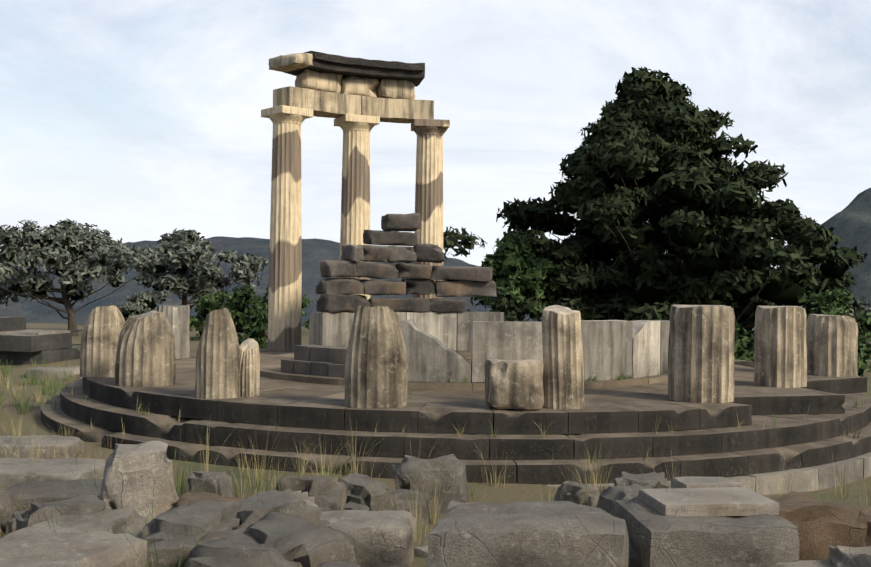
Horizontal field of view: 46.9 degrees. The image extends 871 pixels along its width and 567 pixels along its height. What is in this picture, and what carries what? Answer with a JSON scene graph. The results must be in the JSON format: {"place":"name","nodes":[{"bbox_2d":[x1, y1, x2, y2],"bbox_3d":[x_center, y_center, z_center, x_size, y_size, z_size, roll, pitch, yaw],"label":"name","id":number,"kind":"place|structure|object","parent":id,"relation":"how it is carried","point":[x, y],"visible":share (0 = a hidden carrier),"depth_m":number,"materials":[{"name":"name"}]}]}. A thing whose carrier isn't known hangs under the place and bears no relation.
{"place":"outdoors","nodes":[
{"label":"outdoors","id":0,"kind":"place"},
{"bbox_2d":[0,236,541,326],"bbox_3d":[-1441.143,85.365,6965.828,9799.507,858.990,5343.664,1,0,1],"label":"mountain","id":1,"kind":"structure","parent":0,"point":[315,251],"depth_m":6013.02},
{"bbox_2d":[0,323,870,566],"bbox_3d":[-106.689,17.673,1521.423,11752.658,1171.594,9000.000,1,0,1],"label":"ground","id":2,"kind":"structure","parent":0,"point":[508,493],"depth_m":13.46,"materials":[{"name":"brown soil"}]},
{"bbox_2d":[0,250,27,306],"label":"olive tree","id":3,"kind":"object","parent":2,"relation":"on","point":[15,298],"depth_m":44.41,"materials":[{"name":"green plant"}]},
{"bbox_2d":[0,316,79,364],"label":"stone blocks","id":4,"kind":"structure","parent":2,"relation":"on","point":[17,349],"depth_m":27.31,"materials":[{"name":"grey stone"}]},
{"bbox_2d":[0,329,69,334],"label":"stone slab","id":5,"kind":"structure","parent":4,"relation":"attached to","point":[31,332],"depth_m":27.50,"materials":[{"name":"grey stone"}]},
{"bbox_2d":[0,435,83,458],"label":"fallen block","id":6,"kind":"object","parent":2,"relation":"on","point":[62,446],"depth_m":12.45,"materials":[{"name":"stone"}]},
{"bbox_2d":[0,457,105,489],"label":"fallen block","id":7,"kind":"object","parent":2,"relation":"on","point":[62,469],"depth_m":10.53,"materials":[{"name":"stone"}]},
{"bbox_2d":[26,366,82,378],"bbox_3d":[-9.159,2.255,24.232,1.315,0.472,0.816,1,0,-20],"label":"fallen block","id":8,"kind":"object","parent":2,"relation":"on","point":[48,371],"depth_m":23.90,"materials":[{"name":"grey stone"}]},
{"bbox_2d":[7,479,102,510],"bbox_3d":[-3.396,2.042,9.396,1.223,0.333,0.720,1,0,-11],"label":"fallen block","id":9,"kind":"object","parent":2,"relation":"on","point":[37,492],"depth_m":9.19,"materials":[{"name":"stone"}]},
{"bbox_2d":[0,521,146,566],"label":"fallen block","id":10,"kind":"object","parent":2,"relation":"on","point":[61,547],"depth_m":6.32,"materials":[{"name":"stone"}]},
{"bbox_2d":[0,218,164,335],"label":"olive tree","id":11,"kind":"object","parent":2,"relation":"on","point":[72,233],"depth_m":40.67,"materials":[{"name":"green plant"}]},
{"bbox_2d":[3,232,121,300],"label":"tree foliage","id":12,"kind":"object","parent":11,"relation":"attached to","point":[69,287],"visible":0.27,"depth_m":40.66,"materials":[{"name":"green plant"}]},
{"bbox_2d":[39,508,149,538],"bbox_3d":[-2.617,2.085,7.576,0.901,0.746,0.852,1,0,-17],"label":"rock","id":13,"kind":"object","parent":2,"relation":"on","point":[128,519],"depth_m":7.42,"materials":[{"name":"stone"}]},
{"bbox_2d":[99,441,178,520],"bbox_3d":[-2.394,1.912,8.242,0.711,1.154,0.675,1,0,-25],"label":"fallen block","id":14,"kind":"object","parent":2,"relation":"on","point":[132,472],"depth_m":8.05,"materials":[{"name":"stone"}]},
{"bbox_2d":[112,291,175,321],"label":"bush","id":15,"kind":"object","parent":2,"relation":"on","point":[128,306],"depth_m":43.02,"materials":[{"name":"green plant"}]},
{"bbox_2d":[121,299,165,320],"bbox_3d":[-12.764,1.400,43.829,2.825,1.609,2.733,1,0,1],"label":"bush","id":16,"kind":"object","parent":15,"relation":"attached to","point":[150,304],"visible":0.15,"depth_m":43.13,"materials":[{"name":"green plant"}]},
{"bbox_2d":[145,529,236,566],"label":"rock","id":17,"kind":"object","parent":2,"relation":"on","point":[166,557],"depth_m":6.71,"materials":[{"name":"stone"}]},
{"bbox_2d":[130,228,267,309],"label":"olive tree","id":18,"kind":"object","parent":2,"relation":"on","point":[186,248],"depth_m":48.73,"materials":[{"name":"green plant"}]},
{"bbox_2d":[135,236,244,297],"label":"tree foliage","id":19,"kind":"object","parent":18,"relation":"attached to","point":[159,268],"visible":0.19,"depth_m":48.47,"materials":[{"name":"green plant"}]},
{"bbox_2d":[165,492,243,511],"bbox_3d":[-1.728,2.105,8.201,0.970,0.769,0.740,1,0,12],"label":"rock","id":20,"kind":"object","parent":2,"relation":"on","point":[187,498],"depth_m":8.26,"materials":[{"name":"grey stone"}]},
{"bbox_2d":[189,290,239,339],"bbox_3d":[-8.777,1.386,39.715,3.064,2.267,3.568,1,0,1],"label":"bush","id":21,"kind":"object","parent":2,"relation":"on","point":[215,301],"depth_m":39.21,"materials":[{"name":"green plant"}]},
{"bbox_2d":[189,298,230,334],"bbox_3d":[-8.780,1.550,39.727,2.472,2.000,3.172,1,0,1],"label":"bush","id":22,"kind":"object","parent":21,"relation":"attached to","point":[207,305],"visible":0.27,"depth_m":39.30,"materials":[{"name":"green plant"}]},
{"bbox_2d":[212,284,267,347],"bbox_3d":[-5.721,1.370,30.706,2.654,2.745,2.678,1,0,1],"label":"bush","id":23,"kind":"object","parent":2,"relation":"on","point":[256,311],"depth_m":30.38,"materials":[{"name":"green plant"}]},
{"bbox_2d":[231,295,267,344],"bbox_3d":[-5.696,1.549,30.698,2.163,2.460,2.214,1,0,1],"label":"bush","id":24,"kind":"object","parent":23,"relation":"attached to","point":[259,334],"visible":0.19,"depth_m":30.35,"materials":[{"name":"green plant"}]},
{"bbox_2d":[253,284,321,334],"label":"bush","id":25,"kind":"object","parent":2,"relation":"on","point":[304,302],"visible":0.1,"depth_m":45.68,"materials":[{"name":"green plant"}]},
{"bbox_2d":[291,490,318,506],"bbox_3d":[-1.324,2.110,8.670,0.613,0.584,0.521,1,0,-10],"label":"rock","id":26,"kind":"object","parent":2,"relation":"on","point":[302,494],"depth_m":8.79,"materials":[{"name":"stone"}]},
{"bbox_2d":[0,454,668,566],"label":"stones","id":27,"kind":"object","parent":2,"relation":"on","point":[284,527],"visible":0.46,"depth_m":7.56,"materials":[{"name":"stone"}]},
{"bbox_2d":[320,510,415,566],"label":"fallen block","id":28,"kind":"object","parent":2,"relation":"on","point":[386,537],"depth_m":7.53,"materials":[{"name":"stone"}]},
{"bbox_2d":[413,545,427,557],"bbox_3d":[0.060,2.295,8.261,0.438,0.326,0.419,1,0,39],"label":"rock","id":29,"kind":"object","parent":2,"relation":"on","point":[421,552],"depth_m":8.19,"materials":[{"name":"stone"}]},
{"bbox_2d":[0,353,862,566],"bbox_3d":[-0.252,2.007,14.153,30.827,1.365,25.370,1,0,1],"label":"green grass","id":30,"kind":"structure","parent":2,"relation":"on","point":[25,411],"depth_m":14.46,"materials":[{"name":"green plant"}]},
{"bbox_2d":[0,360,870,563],"bbox_3d":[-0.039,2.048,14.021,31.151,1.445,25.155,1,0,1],"label":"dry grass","id":31,"kind":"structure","parent":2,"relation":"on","point":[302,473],"depth_m":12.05,"materials":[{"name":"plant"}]},
{"bbox_2d":[467,231,563,320],"bbox_3d":[2.781,0.650,36.850,3.859,5.173,3.823,1,0,1],"label":"small tree","id":32,"kind":"object","parent":2,"relation":"on","point":[517,244],"depth_m":36.37,"materials":[{"name":"green plant"}]},
{"bbox_2d":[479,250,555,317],"bbox_3d":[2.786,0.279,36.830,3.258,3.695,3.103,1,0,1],"label":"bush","id":33,"kind":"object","parent":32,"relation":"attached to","point":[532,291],"visible":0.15,"depth_m":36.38,"materials":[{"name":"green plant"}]},
{"bbox_2d":[489,292,541,321],"bbox_3d":[2.671,1.541,33.852,2.934,2.520,2.976,1,0,1],"label":"bush","id":34,"kind":"object","parent":2,"relation":"on","point":[502,301],"depth_m":33.64,"materials":[{"name":"green plant"}]},
{"bbox_2d":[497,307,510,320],"bbox_3d":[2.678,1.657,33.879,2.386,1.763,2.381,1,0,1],"label":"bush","id":35,"kind":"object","parent":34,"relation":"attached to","point":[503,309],"visible":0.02,"depth_m":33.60,"materials":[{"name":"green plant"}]},
{"bbox_2d":[426,500,628,566],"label":"fallen block","id":36,"kind":"object","parent":2,"relation":"on","point":[531,534],"depth_m":6.00,"materials":[{"name":"stone"}]},
{"bbox_2d":[443,66,870,344],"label":"cypress tree","id":37,"kind":"object","parent":2,"relation":"on","point":[638,147],"depth_m":36.71,"materials":[{"name":"green plant"}]},
{"bbox_2d":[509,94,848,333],"bbox_3d":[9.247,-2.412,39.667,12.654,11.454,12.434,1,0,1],"label":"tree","id":38,"kind":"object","parent":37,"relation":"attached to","point":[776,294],"visible":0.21,"depth_m":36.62,"materials":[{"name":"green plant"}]},
{"bbox_2d":[671,476,740,487],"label":"stone slab","id":39,"kind":"structure","parent":2,"relation":"on","point":[694,482],"depth_m":8.50,"materials":[{"name":"stone"}]},
{"bbox_2d":[613,496,799,566],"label":"fallen block","id":40,"kind":"object","parent":2,"relation":"on","point":[657,538],"depth_m":6.44,"materials":[{"name":"stone"}]},
{"bbox_2d":[638,487,778,515],"bbox_3d":[1.888,1.518,6.991,0.803,0.082,0.552,1,0,-7],"label":"fallen block","id":41,"kind":"object","parent":40,"relation":"on","point":[730,501],"depth_m":6.81,"materials":[{"name":"grey stone"}]},
{"bbox_2d":[547,452,870,494],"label":"foundation stones","id":42,"kind":"object","parent":2,"relation":"on","point":[826,478],"visible":0.08,"depth_m":13.58,"materials":[{"name":"grey stone"}]},
{"bbox_2d":[41,394,870,484],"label":"stone step","id":43,"kind":"object","parent":42,"relation":"on","point":[814,453],"visible":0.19,"depth_m":12.92,"materials":[{"name":"stone"}]},
{"bbox_2d":[60,378,870,459],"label":"stone step","id":44,"kind":"object","parent":43,"relation":"on","point":[789,429],"visible":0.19,"depth_m":13.19,"materials":[{"name":"grey stone"}]},
{"bbox_2d":[83,346,753,433],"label":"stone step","id":45,"kind":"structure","parent":44,"relation":"on","point":[443,417],"depth_m":13.45,"materials":[{"name":"stone"}]},
{"bbox_2d":[80,305,124,377],"bbox_3d":[-5.760,0.987,17.445,0.784,1.233,0.727,1,0,1],"label":"column stump","id":46,"kind":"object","parent":45,"relation":"on","point":[103,326],"depth_m":17.15,"materials":[{"name":"stone"}]},
{"bbox_2d":[115,310,175,386],"bbox_3d":[-4.629,1.021,16.053,0.925,1.184,0.855,1,0,1],"label":"column stump","id":47,"kind":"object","parent":45,"relation":"on","point":[145,354],"depth_m":15.75,"materials":[{"name":"stone"}]},
{"bbox_2d":[156,305,189,358],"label":"drum column","id":48,"kind":"structure","parent":45,"relation":"on","point":[177,317],"depth_m":21.59,"materials":[{"name":"stone"}]},
{"bbox_2d":[195,308,239,398],"bbox_3d":[-3.123,0.984,14.414,0.617,1.286,0.558,1,0,1],"label":"column stump","id":49,"kind":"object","parent":45,"relation":"on","point":[217,363],"depth_m":14.20,"materials":[{"name":"stone"}]},
{"bbox_2d":[239,338,259,396],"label":"column stump","id":50,"kind":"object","parent":45,"relation":"on","point":[249,377],"depth_m":14.48,"materials":[{"name":"stone"}]},
{"bbox_2d":[261,105,312,350],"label":"column","id":51,"kind":"structure","parent":45,"relation":"on","point":[285,296],"depth_m":24.46,"materials":[{"name":"stone"}]},
{"bbox_2d":[334,114,379,299],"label":"column","id":52,"kind":"structure","parent":45,"relation":"on","point":[355,204],"depth_m":25.56,"materials":[{"name":"stone"}]},
{"bbox_2d":[344,306,407,408],"bbox_3d":[-0.795,0.974,13.533,0.856,1.353,0.594,1,0,1],"label":"column stump","id":53,"kind":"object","parent":45,"relation":"on","point":[376,370],"depth_m":13.31,"materials":[{"name":"stone"}]},
{"bbox_2d":[411,119,449,311],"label":"column","id":54,"kind":"structure","parent":45,"relation":"on","point":[429,180],"depth_m":26.09,"materials":[{"name":"stone"}]},
{"bbox_2d":[273,86,433,122],"bbox_3d":[-2.007,-4.525,25.704,4.346,0.529,1.056,1,0,-25],"label":"architrave","id":55,"kind":"object","parent":54,"relation":"on","point":[327,104],"visible":0.85,"depth_m":25.48,"materials":[{"name":"beige stone"}]},
{"bbox_2d":[295,69,414,99],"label":"frieze blocks","id":56,"kind":"structure","parent":55,"relation":"on","point":[353,85],"depth_m":25.55,"materials":[{"name":"beige stone"}]},
{"bbox_2d":[269,53,312,72],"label":"cornice block","id":57,"kind":"structure","parent":56,"relation":"on","point":[288,63],"depth_m":24.50,"materials":[{"name":"beige stone"}]},
{"bbox_2d":[287,51,424,86],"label":"cornice","id":58,"kind":"structure","parent":56,"relation":"on","point":[380,70],"depth_m":25.33,"materials":[{"name":"grey stone"}]},
{"bbox_2d":[484,358,543,410],"bbox_3d":[1.048,1.345,13.433,0.791,0.691,0.604,1,0,1],"label":"column fragment","id":59,"kind":"object","parent":45,"relation":"on","point":[514,384],"depth_m":13.18,"materials":[{"name":"stone"}]},
{"bbox_2d":[542,305,583,409],"bbox_3d":[1.724,0.986,13.573,0.589,1.385,0.406,1,0,1],"label":"column stump","id":60,"kind":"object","parent":45,"relation":"on","point":[563,379],"depth_m":13.41,"materials":[{"name":"stone"}]},
{"bbox_2d":[668,305,734,403],"bbox_3d":[3.893,1.010,14.719,0.944,1.390,0.912,1,0,1],"label":"column stump","id":61,"kind":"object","parent":45,"relation":"on","point":[701,354],"depth_m":14.36,"materials":[{"name":"stone"}]},
{"bbox_2d":[730,386,844,414],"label":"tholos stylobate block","id":62,"kind":"structure","parent":44,"relation":"on","point":[762,400],"depth_m":15.47,"materials":[{"name":"stone"}]},
{"bbox_2d":[754,306,806,387],"bbox_3d":[5.860,1.057,17.066,0.845,1.350,0.832,1,0,1],"label":"column stump","id":63,"kind":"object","parent":62,"relation":"on","point":[780,353],"depth_m":16.74,"materials":[{"name":"stone"}]},
{"bbox_2d":[745,375,866,393],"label":"stone block","id":64,"kind":"structure","parent":44,"relation":"on","point":[845,385],"depth_m":18.48,"materials":[{"name":"grey stone"}]},
{"bbox_2d":[806,314,857,376],"bbox_3d":[7.638,1.175,19.367,0.952,1.164,0.956,1,0,1],"label":"column stump","id":65,"kind":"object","parent":44,"relation":"on","point":[832,344],"depth_m":19.01,"materials":[{"name":"stone"}]},
{"bbox_2d":[734,322,753,360],"bbox_3d":[7.879,1.907,27.093,1.846,1.873,2.400,1,0,-44],"label":"bush","id":66,"kind":"object","parent":2,"relation":"on","point":[744,351],"visible":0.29,"depth_m":26.72,"materials":[{"name":"green plant"}]},
{"bbox_2d":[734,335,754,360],"bbox_3d":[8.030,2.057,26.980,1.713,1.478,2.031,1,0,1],"label":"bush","id":67,"kind":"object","parent":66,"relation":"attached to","point":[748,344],"visible":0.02,"depth_m":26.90,"materials":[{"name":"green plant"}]},
{"bbox_2d":[771,559,832,566],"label":"rock","id":68,"kind":"object","parent":2,"relation":"on","point":[809,563],"depth_m":6.42,"materials":[{"name":"stone"}]},
{"bbox_2d":[769,491,867,560],"bbox_3d":[2.489,2.013,7.280,1.038,0.936,0.933,1,0,-15],"label":"fallen block","id":69,"kind":"object","parent":2,"relation":"on","point":[821,526],"depth_m":6.89,"materials":[{"name":"brown stone"}]},
{"bbox_2d":[797,286,870,376],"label":"bush","id":70,"kind":"object","parent":2,"relation":"on","point":[824,306],"depth_m":28.75,"materials":[{"name":"green plant"}]},
{"bbox_2d":[818,501,870,545],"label":"fallen block","id":71,"kind":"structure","parent":2,"relation":"on","point":[866,510],"depth_m":7.51,"materials":[{"name":"stone"}]},
{"bbox_2d":[829,545,870,566],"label":"rock","id":72,"kind":"object","parent":2,"relation":"on","point":[843,556],"depth_m":6.34,"materials":[{"name":"stone"}]},
{"bbox_2d":[845,296,870,343],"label":"bush","id":73,"kind":"object","parent":2,"relation":"on","point":[860,306],"depth_m":39.98,"materials":[{"name":"green plant"}]},
{"bbox_2d":[0,0,870,267],"label":"sky","id":74,"kind":"structure","parent":0,"point":[134,120],"materials":[{"name":"white"}]},
{"bbox_2d":[260,355,667,395],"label":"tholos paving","id":75,"kind":"structure","parent":0,"point":[658,387],"depth_m":16.00,"materials":[{"name":"stone"}]},
{"bbox_2d":[260,349,667,390],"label":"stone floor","id":76,"kind":"structure","parent":75,"relation":"on","point":[270,366],"depth_m":16.71,"materials":[{"name":"grey stone"}]},
{"bbox_2d":[281,345,347,377],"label":"tholos wall base courses","id":77,"kind":"object","parent":76,"relation":"on","point":[321,360],"visible":0.58,"depth_m":17.08,"materials":[{"name":"grey stone"}]},
{"bbox_2d":[309,312,503,350],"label":"tholos wall orthostats","id":78,"kind":"object","parent":76,"relation":"on","point":[334,329],"visible":0.35,"depth_m":23.80,"materials":[{"name":"grey stone"}]},
{"bbox_2d":[316,293,370,312],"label":"stone block","id":79,"kind":"structure","parent":78,"relation":"on","point":[332,303],"depth_m":22.62,"materials":[{"name":"grey stone"}]},
{"bbox_2d":[316,278,363,294],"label":"stone block","id":80,"kind":"structure","parent":79,"relation":"on","point":[346,286],"depth_m":22.81,"materials":[{"name":"grey stone"}]},
{"bbox_2d":[320,260,357,277],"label":"stone block","id":81,"kind":"structure","parent":80,"relation":"on","point":[337,268],"depth_m":22.70,"materials":[{"name":"grey stone"}]},
{"bbox_2d":[341,244,363,260],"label":"stone block","id":82,"kind":"structure","parent":81,"relation":"on","point":[351,252],"depth_m":22.96,"materials":[{"name":"grey stone"}]},
{"bbox_2d":[368,298,430,311],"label":"stone block","id":83,"kind":"structure","parent":78,"relation":"on","point":[410,304],"depth_m":23.61,"materials":[{"name":"grey stone"}]},
{"bbox_2d":[359,279,405,294],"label":"stone block","id":84,"kind":"structure","parent":83,"relation":"on","point":[374,287],"depth_m":23.45,"materials":[{"name":"grey stone"}]},
{"bbox_2d":[355,262,398,278],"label":"stone block","id":85,"kind":"structure","parent":84,"relation":"on","point":[373,270],"depth_m":23.30,"materials":[{"name":"grey stone"}]},
{"bbox_2d":[360,245,388,261],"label":"stone block","id":86,"kind":"structure","parent":85,"relation":"on","point":[374,253],"depth_m":23.33,"materials":[{"name":"grey stone"}]},
{"bbox_2d":[401,278,434,294],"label":"stone block","id":87,"kind":"structure","parent":83,"relation":"on","point":[421,286],"depth_m":23.88,"materials":[{"name":"grey stone"}]},
{"bbox_2d":[395,263,431,279],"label":"stone block","id":88,"kind":"structure","parent":87,"relation":"on","point":[418,271],"depth_m":23.71,"materials":[{"name":"grey stone"}]},
{"bbox_2d":[385,246,416,262],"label":"stone block","id":89,"kind":"structure","parent":88,"relation":"on","point":[404,254],"depth_m":23.65,"materials":[{"name":"grey stone"}]},
{"bbox_2d":[363,230,417,245],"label":"stone block","id":90,"kind":"structure","parent":89,"relation":"on","point":[384,238],"depth_m":23.62,"materials":[{"name":"grey stone"}]},
{"bbox_2d":[381,213,421,231],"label":"stone block","id":91,"kind":"structure","parent":90,"relation":"on","point":[410,222],"depth_m":23.65,"materials":[{"name":"grey stone"}]},
{"bbox_2d":[413,243,444,262],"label":"stone block","id":92,"kind":"structure","parent":88,"relation":"on","point":[432,253],"depth_m":23.85,"materials":[{"name":"grey stone"}]},
{"bbox_2d":[400,319,470,381],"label":"stone wall","id":93,"kind":"structure","parent":76,"relation":"on","point":[431,358],"depth_m":16.11,"materials":[{"name":"grey stone"}]},
{"bbox_2d":[429,298,465,312],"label":"stone block","id":94,"kind":"structure","parent":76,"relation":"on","point":[443,305],"depth_m":23.82,"materials":[{"name":"grey stone"}]},
{"bbox_2d":[434,280,496,296],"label":"stone block","id":95,"kind":"structure","parent":94,"relation":"on","point":[457,288],"depth_m":23.95,"materials":[{"name":"brown stone"}]},
{"bbox_2d":[430,266,492,281],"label":"stone block","id":96,"kind":"structure","parent":95,"relation":"on","point":[482,274],"depth_m":23.83,"materials":[{"name":"grey stone"}]},
{"bbox_2d":[471,320,669,381],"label":"tholos wall orthostats","id":97,"kind":"object","parent":76,"relation":"on","point":[612,349],"visible":0.65,"depth_m":16.67,"materials":[{"name":"grey stone"}]},
{"bbox_2d":[175,348,756,402],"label":"stone floor","id":98,"kind":"structure","parent":0,"point":[186,371],"depth_m":15.29,"materials":[{"name":"stone"}]},
{"bbox_2d":[461,354,470,360],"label":"tholos cella floor","id":99,"kind":"structure","parent":0,"point":[467,356],"depth_m":22.66,"materials":[{"name":"stone"}]},
{"bbox_2d":[752,188,870,329],"bbox_3d":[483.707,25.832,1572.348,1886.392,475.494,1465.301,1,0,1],"label":"mountain","id":100,"kind":"structure","parent":0,"point":[850,223],"depth_m":1618.58,"materials":[{"name":"grey stone"}]}
]}

